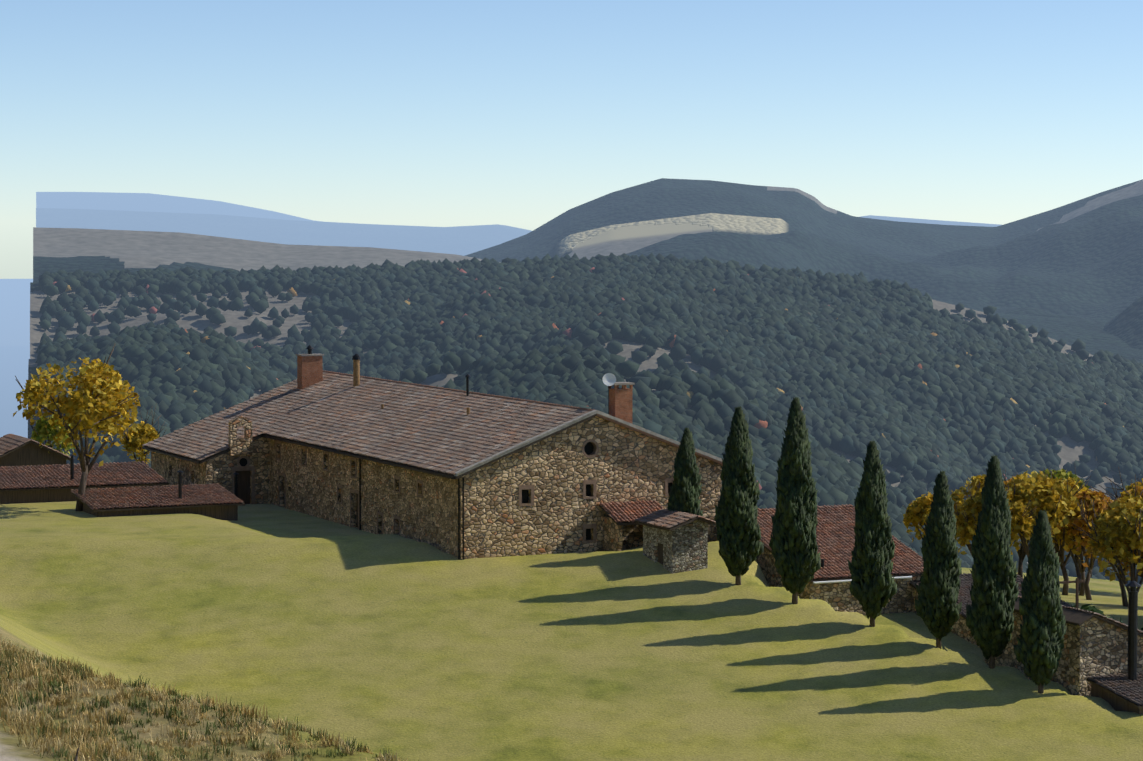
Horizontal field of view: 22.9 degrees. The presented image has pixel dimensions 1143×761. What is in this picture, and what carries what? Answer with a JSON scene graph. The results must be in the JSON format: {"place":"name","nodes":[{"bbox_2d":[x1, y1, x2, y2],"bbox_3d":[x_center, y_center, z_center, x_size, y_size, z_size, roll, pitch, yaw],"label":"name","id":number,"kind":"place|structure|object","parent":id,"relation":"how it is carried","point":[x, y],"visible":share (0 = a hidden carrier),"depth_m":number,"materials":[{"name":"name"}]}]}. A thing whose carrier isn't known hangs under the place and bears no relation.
{"place":"outdoors","nodes":[
{"label":"outdoors","id":0,"kind":"place"},
{"bbox_2d":[36,192,338,222],"bbox_3d":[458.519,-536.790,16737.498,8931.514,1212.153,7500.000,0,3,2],"label":"hill","id":1,"kind":"structure","parent":0,"point":[147,202],"depth_m":18495.83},
{"bbox_2d":[36,208,1000,255],"bbox_3d":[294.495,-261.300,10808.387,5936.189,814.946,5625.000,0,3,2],"label":"hill","id":2,"kind":"structure","parent":0,"point":[462,240],"depth_m":12038.62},
{"bbox_2d":[0,279,1142,760],"bbox_3d":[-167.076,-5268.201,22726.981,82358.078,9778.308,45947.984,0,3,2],"label":"ground","id":3,"kind":"structure","parent":0,"point":[408,649],"depth_m":150.98,"materials":[{"name":"green plant"}]},
{"bbox_2d":[28,412,74,455],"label":"poplar tree","id":4,"kind":"object","parent":3,"relation":"on","point":[40,433],"visible":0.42,"depth_m":238.25,"materials":[{"name":"green plant"}]},
{"bbox_2d":[13,344,140,510],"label":"yellow tree","id":5,"kind":"object","parent":3,"relation":"on","point":[82,411],"visible":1,"depth_m":187.00,"materials":[{"name":"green plant"}]},
{"bbox_2d":[0,434,244,520],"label":"outbuildings","id":6,"kind":"structure","parent":3,"relation":"on","point":[31,471],"depth_m":193.72,"materials":[{"name":"tile"}]},
{"bbox_2d":[121,407,166,463],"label":"poplar tree","id":7,"kind":"object","parent":3,"relation":"on","point":[145,433],"visible":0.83,"depth_m":239.66,"materials":[{"name":"yellow plant"}]},
{"bbox_2d":[0,637,418,760],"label":"grass tussocks","id":8,"kind":"object","parent":3,"relation":"on","point":[30,667],"depth_m":45.49,"materials":[{"name":"beige plant"}]},
{"bbox_2d":[142,345,721,559],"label":"farmhouse","id":9,"kind":"object","parent":3,"relation":"on","point":[462,474],"visible":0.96,"depth_m":174.62,"materials":[{"name":"stone"}]},
{"bbox_2d":[28,282,1136,572],"bbox_3d":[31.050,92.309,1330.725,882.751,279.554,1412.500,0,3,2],"label":"hill forest slope","id":10,"kind":"structure","parent":3,"relation":"on","point":[1072,450],"depth_m":1579.44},
{"bbox_2d":[31,252,1142,583],"bbox_3d":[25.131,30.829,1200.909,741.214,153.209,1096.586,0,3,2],"label":"forest slope trees","id":11,"kind":"object","parent":10,"relation":"on","point":[913,384],"visible":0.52,"depth_m":1420.78,"materials":[{"name":"green plant"}]},
{"bbox_2d":[634,508,715,573],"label":"stone shed","id":12,"kind":"structure","parent":3,"relation":"on","point":[675,542],"depth_m":164.23,"materials":[{"name":"stone"}]},
{"bbox_2d":[667,427,702,515],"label":"cypress tree","id":13,"kind":"object","parent":3,"relation":"on","point":[685,490],"visible":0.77,"depth_m":166.44,"materials":[{"name":"green plant"}]},
{"bbox_2d":[714,406,763,584],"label":"cypress tree","id":14,"kind":"object","parent":3,"relation":"on","point":[741,546],"visible":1,"depth_m":160.80,"materials":[{"name":"green plant"}]},
{"bbox_2d":[769,397,820,603],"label":"cypress tree","id":15,"kind":"object","parent":3,"relation":"on","point":[793,546],"visible":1,"depth_m":157.48,"materials":[{"name":"green plant"}]},
{"bbox_2d":[755,504,923,614],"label":"outbuilding","id":16,"kind":"structure","parent":3,"relation":"on","point":[829,582],"depth_m":167.75,"materials":[{"name":"red tile"}]},
{"bbox_2d":[848,441,896,626],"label":"cypress tree","id":17,"kind":"object","parent":3,"relation":"on","point":[873,588],"visible":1,"depth_m":153.83,"materials":[{"name":"green plant"}]},
{"bbox_2d":[903,492,933,541],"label":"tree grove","id":18,"kind":"object","parent":3,"relation":"on","point":[917,512],"visible":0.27,"depth_m":196.01,"materials":[{"name":"yellow plant"}]},
{"bbox_2d":[915,470,961,648],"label":"cypress tree","id":19,"kind":"object","parent":3,"relation":"on","point":[938,609],"visible":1,"depth_m":150.74,"materials":[{"name":"green plant"}]},
{"bbox_2d":[950,474,985,556],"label":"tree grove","id":20,"kind":"object","parent":3,"relation":"on","point":[957,495],"visible":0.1,"depth_m":186.96,"materials":[{"name":"yellow plant"}]},
{"bbox_2d":[909,573,1071,646],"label":"stone wall","id":21,"kind":"structure","parent":3,"relation":"on","point":[961,629],"depth_m":164.69,"materials":[{"name":"brown stone"}]},
{"bbox_2d":[966,455,1018,668],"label":"cypress tree","id":22,"kind":"object","parent":3,"relation":"on","point":[994,591],"visible":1,"depth_m":147.37,"materials":[{"name":"green plant"}]},
{"bbox_2d":[954,478,1036,554],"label":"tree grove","id":23,"kind":"object","parent":3,"relation":"on","point":[967,520],"visible":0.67,"depth_m":177.48,"materials":[{"name":"yellow plant"}]},
{"bbox_2d":[1003,469,1030,577],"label":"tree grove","id":24,"kind":"object","parent":3,"relation":"on","point":[1021,552],"visible":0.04,"depth_m":199.08,"materials":[{"name":"brown plant"}]},
{"bbox_2d":[1013,510,1066,693],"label":"cypress tree","id":25,"kind":"object","parent":3,"relation":"on","point":[1038,647],"visible":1,"depth_m":143.87,"materials":[{"name":"green plant"}]},
{"bbox_2d":[1002,470,1086,556],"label":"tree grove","id":26,"kind":"object","parent":3,"relation":"on","point":[1054,498],"visible":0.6,"depth_m":179.15,"materials":[{"name":"yellow plant"}]},
{"bbox_2d":[1014,467,1090,548],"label":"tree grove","id":27,"kind":"object","parent":3,"relation":"on","point":[1061,473],"visible":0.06,"depth_m":197.57,"materials":[{"name":"yellow plant"}]},
{"bbox_2d":[1028,474,1089,594],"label":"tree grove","id":28,"kind":"object","parent":3,"relation":"on","point":[1060,549],"visible":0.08,"depth_m":190.24,"materials":[{"name":"brown plant"}]},
{"bbox_2d":[985,578,1142,713],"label":"stone wall","id":29,"kind":"structure","parent":3,"relation":"on","point":[1102,656],"depth_m":145.79,"materials":[{"name":"brown stone"}]},
{"bbox_2d":[1064,479,1089,590],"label":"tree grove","id":30,"kind":"object","parent":3,"relation":"on","point":[1078,573],"visible":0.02,"depth_m":197.64,"materials":[{"name":"brown plant"}]},
{"bbox_2d":[1054,485,1112,595],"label":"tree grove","id":31,"kind":"object","parent":3,"relation":"on","point":[1082,568],"visible":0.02,"depth_m":191.39,"materials":[{"name":"brown plant"}]},
{"bbox_2d":[1056,489,1112,599],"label":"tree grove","id":32,"kind":"object","parent":3,"relation":"on","point":[1096,497],"visible":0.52,"depth_m":186.14,"materials":[{"name":"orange plant"}]},
{"bbox_2d":[1072,604,1121,622],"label":"green shrub","id":33,"kind":"object","parent":3,"relation":"on","point":[1087,607],"visible":0.02,"depth_m":158.24,"materials":[{"name":"green plant"}]},
{"bbox_2d":[1072,496,1127,606],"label":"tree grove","id":34,"kind":"object","parent":3,"relation":"on","point":[1124,596],"visible":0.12,"depth_m":182.63,"materials":[{"name":"orange plant"}]},
{"bbox_2d":[1081,474,1142,591],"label":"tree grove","id":35,"kind":"object","parent":3,"relation":"on","point":[1126,518],"visible":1,"depth_m":164.88,"materials":[{"name":"yellow plant"}]},
{"bbox_2d":[1090,467,1142,499],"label":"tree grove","id":36,"kind":"object","parent":3,"relation":"on","point":[1127,487],"visible":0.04,"depth_m":199.76,"materials":[{"name":"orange plant"}]},
{"bbox_2d":[1109,480,1142,576],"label":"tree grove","id":37,"kind":"object","parent":3,"relation":"on","point":[1138,491],"depth_m":169.30,"materials":[{"name":"yellow plant"}]},
{"bbox_2d":[1122,552,1142,576],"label":"tree grove","id":38,"kind":"object","parent":3,"relation":"on","point":[1141,562],"visible":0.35,"depth_m":166.03,"materials":[{"name":"yellow plant"}]},
{"bbox_2d":[0,0,1142,278],"label":"sky","id":39,"kind":"structure","parent":0,"point":[523,114],"materials":[{"name":"blue"}]},
{"bbox_2d":[33,227,1142,363],"bbox_3d":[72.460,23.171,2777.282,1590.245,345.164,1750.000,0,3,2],"label":"hill","id":40,"kind":"structure","parent":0,"point":[94,251],"depth_m":3186.07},
{"bbox_2d":[465,178,1142,349],"bbox_3d":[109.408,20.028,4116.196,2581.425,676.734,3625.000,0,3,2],"label":"hill","id":41,"kind":"structure","parent":0,"point":[1081,259],"depth_m":4298.77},
{"bbox_2d":[546,213,793,259],"bbox_3d":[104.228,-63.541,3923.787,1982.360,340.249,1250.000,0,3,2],"label":"rocky cliff","id":42,"kind":"structure","parent":41,"relation":"on","point":[619,239],"depth_m":4218.52,"materials":[{"name":"beige stone"}]}
]}

